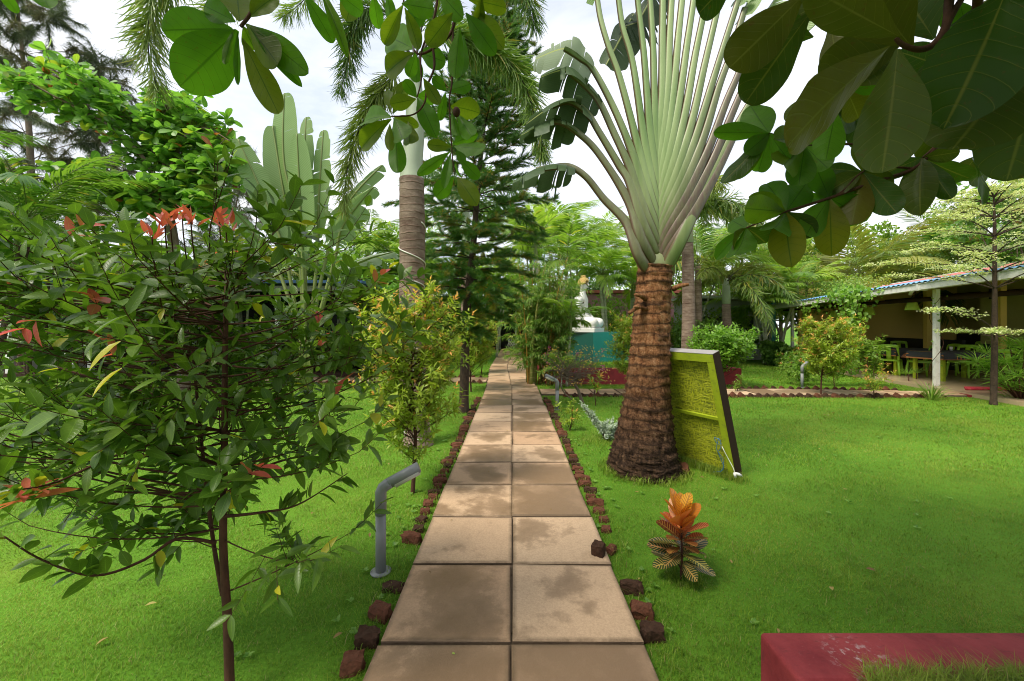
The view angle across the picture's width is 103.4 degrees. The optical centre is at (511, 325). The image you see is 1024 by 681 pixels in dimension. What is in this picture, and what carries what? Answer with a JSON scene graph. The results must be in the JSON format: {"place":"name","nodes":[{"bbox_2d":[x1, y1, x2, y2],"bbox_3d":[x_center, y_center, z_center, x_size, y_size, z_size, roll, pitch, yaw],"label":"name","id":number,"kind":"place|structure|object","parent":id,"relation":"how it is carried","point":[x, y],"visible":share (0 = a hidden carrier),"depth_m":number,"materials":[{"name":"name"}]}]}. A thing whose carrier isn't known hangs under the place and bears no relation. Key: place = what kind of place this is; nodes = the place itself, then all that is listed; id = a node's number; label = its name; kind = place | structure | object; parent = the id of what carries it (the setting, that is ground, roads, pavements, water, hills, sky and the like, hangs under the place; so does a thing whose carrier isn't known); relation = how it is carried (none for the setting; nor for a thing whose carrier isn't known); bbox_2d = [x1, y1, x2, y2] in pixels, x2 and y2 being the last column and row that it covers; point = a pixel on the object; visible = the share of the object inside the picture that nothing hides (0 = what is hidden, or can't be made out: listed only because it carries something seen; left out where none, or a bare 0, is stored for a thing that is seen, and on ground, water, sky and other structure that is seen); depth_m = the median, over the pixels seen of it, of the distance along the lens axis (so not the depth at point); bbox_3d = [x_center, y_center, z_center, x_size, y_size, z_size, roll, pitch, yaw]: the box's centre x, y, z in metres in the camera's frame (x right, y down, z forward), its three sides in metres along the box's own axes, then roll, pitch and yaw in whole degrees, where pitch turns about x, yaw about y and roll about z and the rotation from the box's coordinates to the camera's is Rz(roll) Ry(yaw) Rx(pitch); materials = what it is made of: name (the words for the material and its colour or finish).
{"place":"outdoors","nodes":[
{"label":"outdoors","id":0,"kind":"place"},
{"bbox_2d":[363,349,658,680],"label":"path","id":1,"kind":"structure","parent":0,"point":[456,599],"depth_m":2.32,"materials":[{"name":"concrete"}]},
{"bbox_2d":[591,539,605,557],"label":"kerb stone","id":2,"kind":"object","parent":1,"relation":"on","point":[598,548],"visible":1,"depth_m":2.54,"materials":[{"name":"stone"}]},
{"bbox_2d":[0,328,1023,680],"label":"lawn","id":3,"kind":"structure","parent":0,"point":[312,670],"depth_m":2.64,"materials":[{"name":"green plant"}]},
{"bbox_2d":[0,131,159,365],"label":"areca palm","id":4,"kind":"object","parent":3,"relation":"on","point":[38,188],"visible":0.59,"depth_m":7.35,"materials":[{"name":"green plant"}]},
{"bbox_2d":[0,171,166,383],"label":"areca palm","id":5,"kind":"object","parent":3,"relation":"on","point":[26,367],"visible":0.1,"depth_m":9.26,"materials":[{"name":"green plant"}]},
{"bbox_2d":[0,0,168,364],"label":"casuarina tree","id":6,"kind":"object","parent":3,"relation":"on","point":[57,18],"visible":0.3,"depth_m":14.42,"materials":[{"name":"green plant"}]},
{"bbox_2d":[13,222,156,375],"bbox_3d":[-12.700,-0.643,11.389,4.828,4.339,4.820,0,0,0],"label":"areca palm","id":7,"kind":"object","parent":3,"relation":"on","point":[108,257],"visible":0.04,"depth_m":11.65,"materials":[{"name":"green plant"}]},
{"bbox_2d":[12,35,162,257],"bbox_3d":[-16.660,-5.183,16.130,6.232,13.379,5.352,0,0,33],"label":"casuarina tree","id":8,"kind":"object","parent":3,"relation":"on","point":[102,68],"visible":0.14,"depth_m":16.05,"materials":[{"name":"green plant"}]},
{"bbox_2d":[32,287,194,375],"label":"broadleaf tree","id":9,"kind":"object","parent":3,"relation":"on","point":[68,346],"visible":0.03,"depth_m":10.05,"materials":[{"name":"green plant"}]},
{"bbox_2d":[0,38,252,390],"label":"almond tree","id":10,"kind":"object","parent":3,"relation":"on","point":[174,145],"visible":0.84,"depth_m":8.79,"materials":[{"name":"green plant"}]},
{"bbox_2d":[2,280,391,377],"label":"building","id":11,"kind":"structure","parent":3,"relation":"on","point":[272,308],"depth_m":12.15,"materials":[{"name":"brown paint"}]},
{"bbox_2d":[0,141,438,680],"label":"glossy shrub","id":12,"kind":"object","parent":3,"relation":"on","point":[117,423],"visible":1,"depth_m":1.45,"materials":[{"name":"green plant"}]},
{"bbox_2d":[179,141,268,273],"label":"casuarina tree","id":13,"kind":"object","parent":3,"relation":"on","point":[194,225],"visible":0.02,"depth_m":21.38,"materials":[{"name":"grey plant"}]},
{"bbox_2d":[179,159,274,270],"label":"casuarina tree","id":14,"kind":"object","parent":3,"relation":"on","point":[239,194],"visible":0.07,"depth_m":18.60,"materials":[{"name":"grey plant"}]},
{"bbox_2d":[177,221,298,344],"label":"areca palm","id":15,"kind":"object","parent":3,"relation":"on","point":[238,316],"visible":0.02,"depth_m":12.82,"materials":[{"name":"green plant"}]},
{"bbox_2d":[202,340,282,377],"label":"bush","id":16,"kind":"object","parent":3,"relation":"on","point":[220,369],"visible":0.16,"depth_m":11.71,"materials":[{"name":"green plant"}]},
{"bbox_2d":[223,93,398,392],"bbox_3d":[-4.548,-1.842,9.011,4.165,6.687,1.096,0,0,0],"label":"paddle leaf plant","id":17,"kind":"object","parent":3,"relation":"on","point":[288,146],"visible":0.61,"depth_m":8.97,"materials":[{"name":"green plant"}]},
{"bbox_2d":[251,242,397,331],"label":"areca palm","id":18,"kind":"object","parent":3,"relation":"on","point":[328,267],"visible":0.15,"depth_m":14.57,"materials":[{"name":"green plant"}]},
{"bbox_2d":[107,0,553,448],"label":"foxtail palm","id":19,"kind":"object","parent":3,"relation":"on","point":[412,206],"visible":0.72,"depth_m":4.97,"materials":[{"name":"green plant"}]},
{"bbox_2d":[296,318,398,371],"bbox_3d":[-4.875,0.671,12.755,3.258,1.952,2.652,0,0,0],"label":"bush","id":20,"kind":"object","parent":3,"relation":"on","point":[325,346],"visible":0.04,"depth_m":12.31,"materials":[{"name":"green plant"}]},
{"bbox_2d":[339,648,365,678],"bbox_3d":[-0.693,1.487,1.766,0.104,0.106,0.091,4,-3,-12],"label":"kerb stone","id":21,"kind":"object","parent":3,"relation":"on","point":[353,662],"visible":0.93,"depth_m":1.74,"materials":[{"name":"brown stone"}]},
{"bbox_2d":[322,208,398,259],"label":"coconut palm","id":22,"kind":"object","parent":3,"relation":"on","point":[373,211],"visible":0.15,"depth_m":21.17,"materials":[{"name":"green plant"}]},
{"bbox_2d":[354,624,380,649],"bbox_3d":[-0.683,1.487,1.906,0.116,0.110,0.087,6,3,-9],"label":"kerb stone","id":23,"kind":"object","parent":3,"relation":"on","point":[367,636],"visible":0.83,"depth_m":1.88,"materials":[{"name":"stone"}]},
{"bbox_2d":[367,600,392,624],"bbox_3d":[-0.677,1.482,2.081,0.130,0.110,0.092,-7,-8,16],"label":"kerb stone","id":24,"kind":"object","parent":3,"relation":"on","point":[380,609],"visible":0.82,"depth_m":2.05,"materials":[{"name":"brown stone"}]},
{"bbox_2d":[327,274,444,366],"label":"broadleaf tree","id":25,"kind":"object","parent":3,"relation":"on","point":[393,286],"visible":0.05,"depth_m":13.06,"materials":[{"name":"green plant"}]},
{"bbox_2d":[319,217,457,284],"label":"areca palm","id":26,"kind":"object","parent":3,"relation":"on","point":[389,235],"visible":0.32,"depth_m":16.57,"materials":[{"name":"green plant"}]},
{"bbox_2d":[381,580,404,593],"bbox_3d":[-0.677,1.517,2.301,0.144,0.105,0.094,6,8,1],"label":"kerb stone","id":27,"kind":"object","parent":3,"relation":"on","point":[388,585],"visible":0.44,"depth_m":2.28,"materials":[{"name":"stone"}]},
{"bbox_2d":[370,462,420,577],"bbox_3d":[-0.711,1.172,2.474,0.302,0.656,0.124,0,0,-12],"label":"garden lamp","id":28,"kind":"object","parent":3,"relation":"on","point":[401,477],"visible":0.95,"depth_m":2.44,"materials":[{"name":"grey plastic"}]},
{"bbox_2d":[400,530,421,545],"bbox_3d":[-0.697,1.484,2.802,0.161,0.109,0.071,2,5,15],"label":"kerb stone","id":29,"kind":"object","parent":3,"relation":"on","point":[412,537],"visible":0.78,"depth_m":2.78,"materials":[{"name":"brown stone"}]},
{"bbox_2d":[348,275,477,493],"bbox_3d":[-0.868,0.545,3.633,1.121,1.953,1.134,0,0,0],"label":"orange tipped shrub","id":30,"kind":"object","parent":3,"relation":"on","point":[405,406],"visible":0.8,"depth_m":3.47,"materials":[{"name":"green plant"}]},
{"bbox_2d":[367,240,459,363],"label":"areca palm","id":31,"kind":"object","parent":3,"relation":"on","point":[391,261],"visible":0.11,"depth_m":15.69,"materials":[{"name":"green plant"}]},
{"bbox_2d":[395,154,538,375],"bbox_3d":[-1.349,-1.613,12.063,4.612,6.230,4.737,0,0,0],"label":"foxtail palm","id":32,"kind":"object","parent":3,"relation":"on","point":[485,200],"visible":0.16,"depth_m":11.89,"materials":[{"name":"green plant"}]},
{"bbox_2d":[380,0,559,413],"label":"tiered conifer","id":33,"kind":"object","parent":3,"relation":"on","point":[490,102],"visible":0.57,"depth_m":6.71,"materials":[{"name":"green plant"}]},
{"bbox_2d":[442,317,497,391],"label":"orange tipped shrub","id":34,"kind":"object","parent":3,"relation":"on","point":[477,352],"visible":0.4,"depth_m":9.02,"materials":[{"name":"green plant"}]},
{"bbox_2d":[432,296,563,349],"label":"tree","id":35,"kind":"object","parent":3,"relation":"on","point":[503,343],"depth_m":28.40,"materials":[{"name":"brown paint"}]},
{"bbox_2d":[460,250,547,356],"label":"areca palm","id":36,"kind":"object","parent":3,"relation":"on","point":[499,330],"visible":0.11,"depth_m":18.82,"materials":[{"name":"green plant"}]},
{"bbox_2d":[1,0,1023,267],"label":"overhanging almond tree","id":37,"kind":"object","parent":3,"relation":"on","point":[879,102],"visible":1,"depth_m":1.31,"materials":[{"name":"green plant"}]},
{"bbox_2d":[484,206,589,293],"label":"areca palm","id":38,"kind":"object","parent":3,"relation":"on","point":[528,249],"visible":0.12,"depth_m":19.69,"materials":[{"name":"green plant"}]},
{"bbox_2d":[493,248,598,385],"bbox_3d":[0.845,-0.237,10.312,2.724,3.482,2.169,0,0,0],"label":"bamboo clump","id":39,"kind":"object","parent":3,"relation":"on","point":[539,337],"visible":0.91,"depth_m":10.08,"materials":[{"name":"green plant"}]},
{"bbox_2d":[496,203,627,319],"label":"areca palm","id":40,"kind":"object","parent":3,"relation":"on","point":[574,251],"visible":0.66,"depth_m":13.15,"materials":[{"name":"green plant"}]},
{"bbox_2d":[521,258,607,298],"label":"broadleaf tree","id":41,"kind":"object","parent":3,"relation":"on","point":[591,284],"visible":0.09,"depth_m":27.05,"materials":[{"name":"green plant"}]},
{"bbox_2d":[502,193,626,327],"bbox_3d":[2.166,-2.142,17.889,5.841,7.335,6.825,0,0,0],"label":"areca palm","id":42,"kind":"object","parent":3,"relation":"on","point":[548,211],"visible":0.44,"depth_m":16.67,"materials":[{"name":"green plant"}]},
{"bbox_2d":[555,398,580,430],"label":"yellow leaf plant","id":43,"kind":"object","parent":3,"relation":"on","point":[573,411],"visible":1,"depth_m":5.76,"materials":[{"name":"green plant"}]},
{"bbox_2d":[543,297,610,386],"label":"slender palm","id":44,"kind":"object","parent":3,"relation":"on","point":[587,324],"visible":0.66,"depth_m":9.84,"materials":[{"name":"green plant"}]},
{"bbox_2d":[539,344,615,402],"bbox_3d":[1.268,0.925,7.826,1.510,1.171,1.084,0,0,0],"label":"bare shrub","id":45,"kind":"object","parent":3,"relation":"on","point":[572,380],"visible":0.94,"depth_m":7.80,"materials":[{"name":"grey plant"}]},
{"bbox_2d":[555,231,635,331],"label":"areca palm","id":46,"kind":"object","parent":3,"relation":"on","point":[602,276],"visible":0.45,"depth_m":14.68,"materials":[{"name":"green plant"}]},
{"bbox_2d":[578,400,617,439],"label":"silver shrub","id":47,"kind":"object","parent":3,"relation":"on","point":[606,431],"visible":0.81,"depth_m":5.27,"materials":[{"name":"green plant"}]},
{"bbox_2d":[604,310,632,379],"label":"orange tipped shrub","id":48,"kind":"object","parent":3,"relation":"on","point":[623,340],"visible":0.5,"depth_m":8.90,"materials":[{"name":"green plant"}]},
{"bbox_2d":[619,578,643,596],"bbox_3d":[0.671,1.487,2.275,0.137,0.104,0.071,0,-2,12],"label":"kerb stone","id":49,"kind":"object","parent":3,"relation":"on","point":[633,587],"visible":0.66,"depth_m":2.25,"materials":[{"name":"stone"}]},
{"bbox_2d":[591,295,680,331],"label":"bush","id":50,"kind":"object","parent":3,"relation":"on","point":[617,311],"visible":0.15,"depth_m":17.45,"materials":[{"name":"green plant"}]},
{"bbox_2d":[577,258,695,331],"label":"areca palm","id":51,"kind":"object","parent":3,"relation":"on","point":[626,280],"visible":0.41,"depth_m":14.88,"materials":[{"name":"green plant"}]},
{"bbox_2d":[537,361,740,384],"bbox_3d":[3.350,1.295,13.000,5.000,0.410,5.400,0,0,0],"label":"raised bed","id":52,"kind":"object","parent":3,"relation":"on","point":[613,373],"visible":0.12,"depth_m":10.30,"materials":[{"name":"red paint"}]},
{"bbox_2d":[555,332,628,361],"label":"plinth","id":53,"kind":"structure","parent":52,"relation":"on","point":[591,340],"depth_m":12.37,"materials":[{"name":"teal paint"}]},
{"bbox_2d":[572,275,603,331],"bbox_3d":[2.279,-0.717,12.941,1.143,1.830,1.103,0,0,28],"label":"seated statue","id":54,"kind":"object","parent":53,"relation":"on","point":[596,323],"visible":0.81,"depth_m":12.71,"materials":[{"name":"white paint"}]},
{"bbox_2d":[629,599,654,620],"bbox_3d":[0.671,1.482,2.087,0.130,0.112,0.083,-4,-6,10],"label":"kerb stone","id":55,"kind":"object","parent":3,"relation":"on","point":[639,610],"visible":0.7,"depth_m":2.06,"materials":[{"name":"brown stone"}]},
{"bbox_2d":[572,206,715,319],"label":"areca palm","id":56,"kind":"object","parent":3,"relation":"on","point":[616,245],"visible":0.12,"depth_m":20.29,"materials":[{"name":"green plant"}]},
{"bbox_2d":[639,620,665,644],"bbox_3d":[0.671,1.487,1.938,0.114,0.116,0.077,5,2,-8],"label":"kerb stone","id":57,"kind":"object","parent":3,"relation":"on","point":[651,631],"visible":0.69,"depth_m":1.91,"materials":[{"name":"stone"}]},
{"bbox_2d":[512,0,814,484],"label":"fan palm","id":58,"kind":"object","parent":3,"relation":"on","point":[674,159],"visible":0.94,"depth_m":4.11,"materials":[{"name":"green plant"}]},
{"bbox_2d":[647,488,715,581],"bbox_3d":[1.005,1.254,2.399,0.371,0.533,0.354,0,0,0],"label":"croton","id":59,"kind":"object","parent":3,"relation":"on","point":[678,522],"visible":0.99,"depth_m":2.38,"materials":[{"name":"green plant"}]},
{"bbox_2d":[606,227,763,316],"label":"areca palm","id":60,"kind":"object","parent":3,"relation":"on","point":[622,244],"visible":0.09,"depth_m":17.64,"materials":[{"name":"green plant"}]},
{"bbox_2d":[623,175,765,348],"bbox_3d":[4.824,-1.518,10.970,3.898,6.044,4.012,0,0,0],"label":"foxtail palm","id":61,"kind":"object","parent":3,"relation":"on","point":[721,207],"visible":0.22,"depth_m":10.85,"materials":[{"name":"green plant"}]},
{"bbox_2d":[620,215,780,348],"bbox_3d":[6.957,-1.359,15.076,5.535,5.760,5.520,0,0,0],"label":"coconut palm","id":62,"kind":"object","parent":3,"relation":"on","point":[706,250],"visible":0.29,"depth_m":14.88,"materials":[{"name":"green plant"}]},
{"bbox_2d":[670,318,733,347],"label":"bush","id":63,"kind":"object","parent":3,"relation":"on","point":[678,334],"visible":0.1,"depth_m":14.70,"materials":[{"name":"green plant"}]},
{"bbox_2d":[669,348,741,476],"bbox_3d":[1.832,0.866,4.282,0.108,1.294,0.958,-19,10,-29],"label":"signboard panel","id":64,"kind":"object","parent":3,"relation":"on","point":[701,413],"visible":0.57,"depth_m":4.08,"materials":[{"name":"paint"}]},
{"bbox_2d":[671,301,761,346],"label":"bush","id":65,"kind":"object","parent":3,"relation":"on","point":[739,321],"visible":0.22,"depth_m":16.88,"materials":[{"name":"green plant"}]},
{"bbox_2d":[685,322,761,376],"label":"broad leaf shrub","id":66,"kind":"object","parent":3,"relation":"on","point":[722,339],"visible":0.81,"depth_m":9.55,"materials":[{"name":"green plant"}]},
{"bbox_2d":[671,295,783,359],"bbox_3d":[9.800,0.090,18.900,4.002,2.820,3.000,0,0,0],"label":"pale hut","id":67,"kind":"object","parent":3,"relation":"on","point":[736,301],"visible":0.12,"depth_m":17.80,"materials":[{"name":"paint"}]},
{"bbox_2d":[671,250,801,365],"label":"foxtail palm","id":68,"kind":"object","parent":3,"relation":"on","point":[735,276],"visible":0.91,"depth_m":14.23,"materials":[{"name":"green plant"}]},
{"bbox_2d":[694,202,813,287],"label":"areca palm","id":69,"kind":"object","parent":3,"relation":"on","point":[760,251],"visible":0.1,"depth_m":20.53,"materials":[{"name":"green plant"}]},
{"bbox_2d":[703,257,849,363],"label":"areca palm","id":70,"kind":"object","parent":3,"relation":"on","point":[773,297],"visible":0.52,"depth_m":15.25,"materials":[{"name":"green plant"}]},
{"bbox_2d":[757,339,798,365],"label":"bush","id":71,"kind":"object","parent":3,"relation":"on","point":[767,349],"visible":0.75,"depth_m":15.05,"materials":[{"name":"green plant"}]},
{"bbox_2d":[735,257,852,361],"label":"areca palm","id":72,"kind":"object","parent":3,"relation":"on","point":[777,310],"visible":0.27,"depth_m":15.94,"materials":[{"name":"green plant"}]},
{"bbox_2d":[778,352,814,383],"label":"bed plant","id":73,"kind":"object","parent":3,"relation":"on","point":[797,375],"visible":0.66,"depth_m":10.16,"materials":[{"name":"green plant"}]},
{"bbox_2d":[780,254,864,335],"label":"broadleaf tree","id":74,"kind":"object","parent":3,"relation":"on","point":[806,259],"visible":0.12,"depth_m":16.74,"materials":[{"name":"green plant"}]},
{"bbox_2d":[790,313,868,393],"bbox_3d":[6.767,0.622,8.594,1.264,1.797,1.316,0,0,0],"label":"orange tipped shrub","id":75,"kind":"object","parent":3,"relation":"on","point":[818,337],"visible":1,"depth_m":8.43,"materials":[{"name":"green plant"}]},
{"bbox_2d":[803,219,905,283],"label":"broadleaf tree","id":76,"kind":"object","parent":3,"relation":"on","point":[884,237],"visible":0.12,"depth_m":23.27,"materials":[{"name":"green plant"}]},
{"bbox_2d":[846,331,891,384],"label":"oleander plant","id":77,"kind":"object","parent":3,"relation":"on","point":[869,353],"visible":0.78,"depth_m":9.82,"materials":[{"name":"green plant"}]},
{"bbox_2d":[853,357,895,398],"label":"shrub","id":78,"kind":"object","parent":3,"relation":"on","point":[873,385],"visible":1,"depth_m":8.29,"materials":[{"name":"green plant"}]},
{"bbox_2d":[778,204,992,296],"bbox_3d":[15.453,-1.594,17.602,7.291,6.233,7.197,0,0,-20],"label":"coconut palm","id":79,"kind":"object","parent":3,"relation":"on","point":[826,260],"visible":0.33,"depth_m":17.07,"materials":[{"name":"green plant"}]},
{"bbox_2d":[761,633,1023,680],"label":"planter box","id":80,"kind":"object","parent":3,"relation":"on","point":[805,656],"visible":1,"depth_m":1.31,"materials":[{"name":"red paint"}]},
{"bbox_2d":[766,261,1023,406],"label":"restaurant verandah","id":81,"kind":"object","parent":3,"relation":"on","point":[892,319],"visible":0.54,"depth_m":12.28,"materials":[{"name":"paint"}]},
{"bbox_2d":[770,267,897,306],"bbox_3d":[11.464,-1.274,14.605,2.331,1.331,5.123,0,0,0],"label":"roof creeper","id":82,"kind":"object","parent":81,"relation":"on","point":[846,283],"visible":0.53,"depth_m":13.44,"materials":[{"name":"green plant"}]},
{"bbox_2d":[797,282,884,375],"bbox_3d":[9.855,0.172,12.245,0.950,2.859,3.855,0,0,9],"label":"eave vine","id":83,"kind":"object","parent":81,"relation":"attached to","point":[844,292],"visible":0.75,"depth_m":11.46,"materials":[{"name":"green plant"}]},
{"bbox_2d":[878,344,903,375],"bbox_3d":[11.016,0.974,11.770,0.579,0.898,0.504,0,0,-38],"label":"plastic chair","id":84,"kind":"object","parent":81,"relation":"on","point":[898,360],"visible":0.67,"depth_m":11.63,"materials":[{"name":"green plastic"}]},
{"bbox_2d":[913,351,965,381],"bbox_3d":[11.706,1.051,10.708,1.700,0.738,0.800,0,0,-6],"label":"table","id":85,"kind":"object","parent":81,"relation":"on","point":[942,370],"visible":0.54,"depth_m":10.91,"materials":[{"name":"paint"}]},
{"bbox_2d":[900,350,1004,359],"bbox_3d":[11.707,0.770,10.709,1.997,0.197,1.100,0,0,-6],"label":"tablecloth","id":86,"kind":"object","parent":85,"relation":"on","point":[945,354],"visible":0.71,"depth_m":10.37,"materials":[{"name":"grey fabric"}]},
{"bbox_2d":[946,344,979,377],"bbox_3d":[12.500,0.974,11.203,0.579,0.898,0.504,0,0,-19],"label":"plastic chair","id":87,"kind":"object","parent":81,"relation":"on","point":[960,361],"visible":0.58,"depth_m":11.27,"materials":[{"name":"green plastic"}]},
{"bbox_2d":[913,380,953,399],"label":"grass clump","id":88,"kind":"object","parent":3,"relation":"on","point":[931,393],"visible":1,"depth_m":8.13,"materials":[{"name":"green plant"}]},
{"bbox_2d":[874,201,997,279],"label":"broadleaf tree","id":89,"kind":"object","parent":3,"relation":"on","point":[942,206],"visible":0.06,"depth_m":23.19,"materials":[{"name":"green plant"}]},
{"bbox_2d":[860,178,1023,404],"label":"variegated tree","id":90,"kind":"object","parent":3,"relation":"on","point":[994,330],"visible":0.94,"depth_m":7.64,"materials":[{"name":"green plant"}]},
{"bbox_2d":[874,209,1020,279],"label":"broadleaf tree","id":91,"kind":"object","parent":3,"relation":"on","point":[910,220],"visible":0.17,"depth_m":18.91,"materials":[{"name":"green plant"}]},
{"bbox_2d":[906,180,1023,279],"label":"broadleaf tree","id":92,"kind":"object","parent":3,"relation":"on","point":[955,208],"visible":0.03,"depth_m":18.44,"materials":[{"name":"green plant"}]},
{"bbox_2d":[915,177,1023,264],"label":"broadleaf tree","id":93,"kind":"object","parent":3,"relation":"on","point":[957,238],"visible":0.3,"depth_m":16.85,"materials":[{"name":"green plant"}]},
{"bbox_2d":[918,187,1023,277],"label":"broadleaf tree","id":94,"kind":"object","parent":3,"relation":"on","point":[1020,249],"visible":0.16,"depth_m":15.86,"materials":[{"name":"green plant"}]},
{"bbox_2d":[955,335,1023,398],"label":"spiky bush","id":95,"kind":"object","parent":3,"relation":"on","point":[1015,386],"visible":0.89,"depth_m":7.91,"materials":[{"name":"green plant"}]},
{"bbox_2d":[0,0,1023,327],"label":"sky","id":96,"kind":"structure","parent":0,"point":[565,19],"materials":[{"name":"white"}]},
{"bbox_2d":[265,377,966,396],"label":"cross path","id":97,"kind":"structure","parent":0,"point":[611,392],"depth_m":8.97,"materials":[{"name":"beige concrete"}]},
{"bbox_2d":[579,290,681,347],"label":"pink house","id":98,"kind":"structure","parent":0,"point":[591,297],"depth_m":21.50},
{"bbox_2d":[840,231,1020,328],"bbox_3d":[17.472,-1.705,18.387,9.671,6.452,9.244,0,0,-36],"label":"tree","id":99,"kind":"object","parent":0,"point":[950,303],"visible":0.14,"depth_m":16.99,"materials":[{"name":"green plant"}]},
{"bbox_2d":[843,645,1023,680],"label":"planter grass","id":100,"kind":"structure","parent":0,"point":[968,674],"depth_m":1.21,"materials":[{"name":"green plant"}]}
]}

